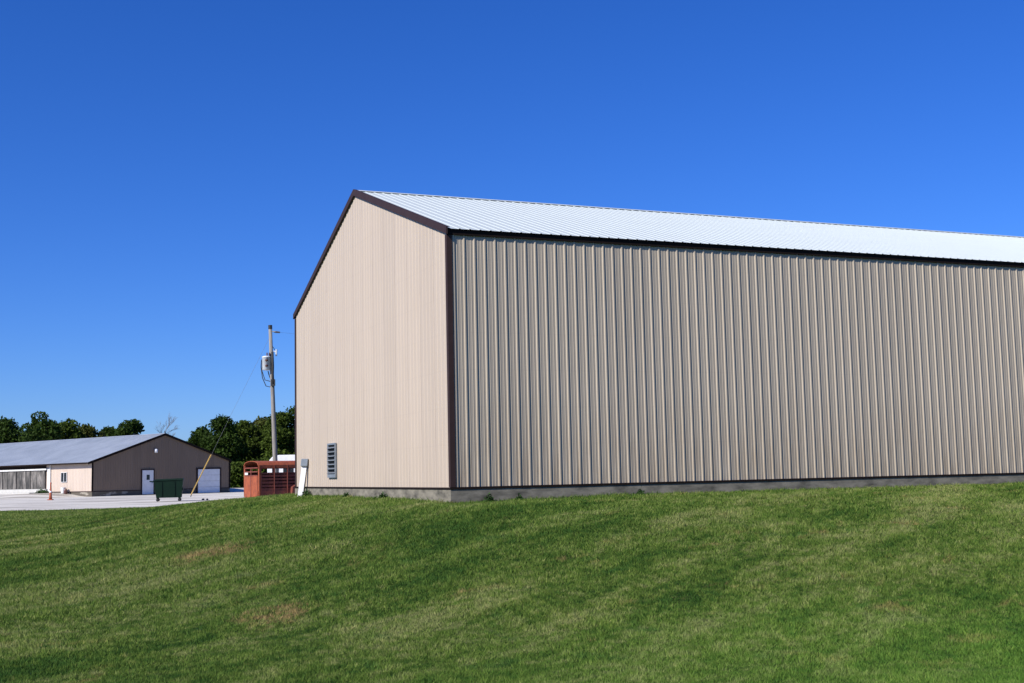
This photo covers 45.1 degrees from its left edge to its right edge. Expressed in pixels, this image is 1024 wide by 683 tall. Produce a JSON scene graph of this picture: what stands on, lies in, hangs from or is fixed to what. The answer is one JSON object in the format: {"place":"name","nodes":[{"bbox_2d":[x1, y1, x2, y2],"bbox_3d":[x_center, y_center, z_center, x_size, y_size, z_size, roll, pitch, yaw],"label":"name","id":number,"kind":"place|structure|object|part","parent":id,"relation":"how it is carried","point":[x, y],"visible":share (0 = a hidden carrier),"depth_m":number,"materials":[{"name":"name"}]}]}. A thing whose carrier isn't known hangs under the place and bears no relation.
{"place":"outdoors","nodes":[
{"label":"outdoors","id":0,"kind":"place"},
{"bbox_2d":[0,488,243,510],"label":"gravel yard","id":1,"kind":"structure","parent":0,"point":[32,501],"depth_m":75.59,"materials":[{"name":"white gravel"}]},
{"bbox_2d":[35,487,49,492],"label":"weed","id":2,"kind":"object","parent":1,"relation":"on","point":[42,491],"visible":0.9,"depth_m":102.22,"materials":[{"name":"green plant"}]},
{"bbox_2d":[47,482,53,499],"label":"marker cone","id":3,"kind":"object","parent":1,"relation":"on","point":[50,495],"visible":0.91,"depth_m":83.40,"materials":[{"name":"orange plastic"}]},
{"bbox_2d":[150,478,183,501],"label":"dumpster","id":4,"kind":"object","parent":1,"relation":"on","point":[168,488],"visible":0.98,"depth_m":67.73,"materials":[{"name":"green paint"}]},
{"bbox_2d":[244,461,294,497],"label":"stock trailer","id":5,"kind":"object","parent":1,"relation":"on","point":[259,483],"visible":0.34,"depth_m":70.93,"materials":[{"name":"red paint"}]},
{"bbox_2d":[267,455,294,472],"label":"camper trailer","id":6,"kind":"object","parent":1,"relation":"on","point":[286,457],"visible":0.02,"depth_m":84.30,"materials":[{"name":"white paint"}]},
{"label":"window","id":7,"kind":"part","parent":6,"relation":"part of","materials":[{"name":"black glass"}]},
{"bbox_2d":[0,480,1023,682],"bbox_3d":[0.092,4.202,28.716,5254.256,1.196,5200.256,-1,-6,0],"label":"ground","id":8,"kind":"structure","parent":0,"point":[574,601],"depth_m":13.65,"materials":[{"name":"green plant"}]},
{"bbox_2d":[0,415,21,443],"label":"leafy tree","id":9,"kind":"object","parent":8,"relation":"on","point":[9,433],"visible":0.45,"depth_m":136.97,"materials":[{"name":"green plant"}]},
{"bbox_2d":[18,411,62,441],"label":"leafy tree","id":10,"kind":"object","parent":8,"relation":"on","point":[39,430],"visible":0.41,"depth_m":132.81,"materials":[{"name":"green plant"}]},
{"bbox_2d":[52,418,87,439],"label":"leafy tree","id":11,"kind":"object","parent":8,"relation":"on","point":[70,429],"visible":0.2,"depth_m":139.44,"materials":[{"name":"green plant"}]},
{"bbox_2d":[77,423,105,437],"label":"leafy tree","id":12,"kind":"object","parent":8,"relation":"on","point":[89,431],"visible":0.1,"depth_m":145.33,"materials":[{"name":"green plant"}]},
{"bbox_2d":[98,426,115,436],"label":"leafy tree","id":13,"kind":"object","parent":8,"relation":"on","point":[108,431],"visible":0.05,"depth_m":149.22,"materials":[{"name":"green plant"}]},
{"bbox_2d":[0,433,231,496],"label":"farm building","id":14,"kind":"structure","parent":8,"relation":"on","point":[127,465],"depth_m":104.97,"materials":[{"name":"white paint"}]},
{"bbox_2d":[61,472,63,481],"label":"window","id":15,"kind":"structure","parent":14,"relation":"in","point":[62,473],"depth_m":102.30,"materials":[{"name":"glass"}]},
{"bbox_2d":[64,472,66,481],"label":"window","id":16,"kind":"structure","parent":14,"relation":"in","point":[65,473],"depth_m":102.00,"materials":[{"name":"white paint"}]},
{"bbox_2d":[142,470,153,493],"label":"door","id":17,"kind":"structure","parent":14,"relation":"in","point":[147,475],"depth_m":103.25,"materials":[{"name":"white paint"}]},
{"bbox_2d":[198,469,219,492],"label":"overhead door","id":18,"kind":"structure","parent":14,"relation":"in","point":[209,481],"depth_m":107.94,"materials":[{"name":"white paint"}]},
{"bbox_2d":[111,419,144,436],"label":"leafy tree","id":19,"kind":"object","parent":8,"relation":"on","point":[133,427],"visible":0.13,"depth_m":140.88,"materials":[{"name":"green plant"}]},
{"bbox_2d":[155,415,177,435],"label":"bare tree","id":20,"kind":"object","parent":8,"relation":"on","point":[168,425],"visible":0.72,"depth_m":150.02,"materials":[{"name":"grey plant"}]},
{"bbox_2d":[187,424,212,449],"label":"leafy tree","id":21,"kind":"object","parent":8,"relation":"on","point":[194,437],"visible":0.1,"depth_m":148.89,"materials":[{"name":"green plant"}]},
{"bbox_2d":[198,414,250,461],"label":"leafy tree","id":22,"kind":"object","parent":8,"relation":"on","point":[225,436],"visible":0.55,"depth_m":144.65,"materials":[{"name":"green plant"}]},
{"bbox_2d":[230,461,244,487],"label":"shrub","id":23,"kind":"object","parent":8,"relation":"on","point":[236,478],"visible":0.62,"depth_m":136.21,"materials":[{"name":"green plant"}]},
{"bbox_2d":[235,420,264,462],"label":"leafy tree","id":24,"kind":"object","parent":8,"relation":"on","point":[247,430],"visible":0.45,"depth_m":150.63,"materials":[{"name":"green plant"}]},
{"bbox_2d":[238,456,269,480],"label":"shrub","id":25,"kind":"object","parent":8,"relation":"on","point":[264,459],"visible":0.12,"depth_m":136.98,"materials":[{"name":"green plant"}]},
{"bbox_2d":[253,415,270,455],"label":"leafy tree","id":26,"kind":"object","parent":8,"relation":"on","point":[261,421],"visible":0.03,"depth_m":155.16,"materials":[{"name":"green plant"}]},
{"bbox_2d":[261,325,279,471],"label":"utility pole","id":27,"kind":"object","parent":8,"relation":"on","point":[267,362],"visible":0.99,"depth_m":78.98,"materials":[{"name":"wood"}]},
{"bbox_2d":[190,339,268,496],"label":"guy wire","id":28,"kind":"object","parent":27,"relation":"attached to","point":[217,442],"visible":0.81,"depth_m":84.09,"materials":[{"name":"metal"}]},
{"bbox_2d":[259,411,294,458],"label":"leafy tree","id":29,"kind":"object","parent":8,"relation":"on","point":[284,419],"visible":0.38,"depth_m":146.67,"materials":[{"name":"green plant"}]},
{"bbox_2d":[281,405,294,453],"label":"leafy tree","id":30,"kind":"object","parent":8,"relation":"on","point":[291,411],"visible":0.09,"depth_m":147.67,"materials":[{"name":"green plant"}]},
{"bbox_2d":[297,459,307,496],"bbox_3d":[-6.115,4.010,36.080,0.324,1.150,0.165,-1,-6,0],"label":"leaning post","id":31,"kind":"object","parent":8,"relation":"on","point":[302,481],"visible":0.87,"depth_m":36.05,"materials":[{"name":"white paint"}]},
{"bbox_2d":[302,486,311,495],"bbox_3d":[-5.919,4.338,35.576,0.416,0.325,0.296,-1,-6,0],"label":"weed","id":32,"kind":"object","parent":8,"relation":"on","point":[307,493],"visible":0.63,"depth_m":35.55,"materials":[{"name":"green plant"}]},
{"bbox_2d":[379,491,387,497],"bbox_3d":[-2.979,3.584,28.599,0.297,0.217,0.207,-3,-7,20],"label":"weed","id":33,"kind":"object","parent":8,"relation":"on","point":[381,495],"visible":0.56,"depth_m":28.57,"materials":[{"name":"green plant"}]},
{"bbox_2d":[483,493,493,501],"bbox_3d":[-0.483,3.150,24.851,0.332,0.249,0.243,0,-6,-10],"label":"weed","id":34,"kind":"object","parent":8,"relation":"on","point":[489,498],"visible":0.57,"depth_m":24.82,"materials":[{"name":"green plant"}]},
{"bbox_2d":[636,485,645,493],"bbox_3d":[2.702,3.177,26.179,0.256,0.269,0.258,-6,-8,40],"label":"weed","id":35,"kind":"object","parent":8,"relation":"on","point":[640,491],"visible":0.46,"depth_m":26.16,"materials":[{"name":"green plant"}]},
{"bbox_2d":[293,189,1023,502],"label":"pole barn","id":36,"kind":"structure","parent":8,"relation":"on","point":[456,349],"depth_m":28.04,"materials":[{"name":"beige metal"}]},
{"bbox_2d":[0,0,1023,440],"label":"sky","id":37,"kind":"structure","parent":0,"point":[176,176],"materials":[{"name":"blue"}]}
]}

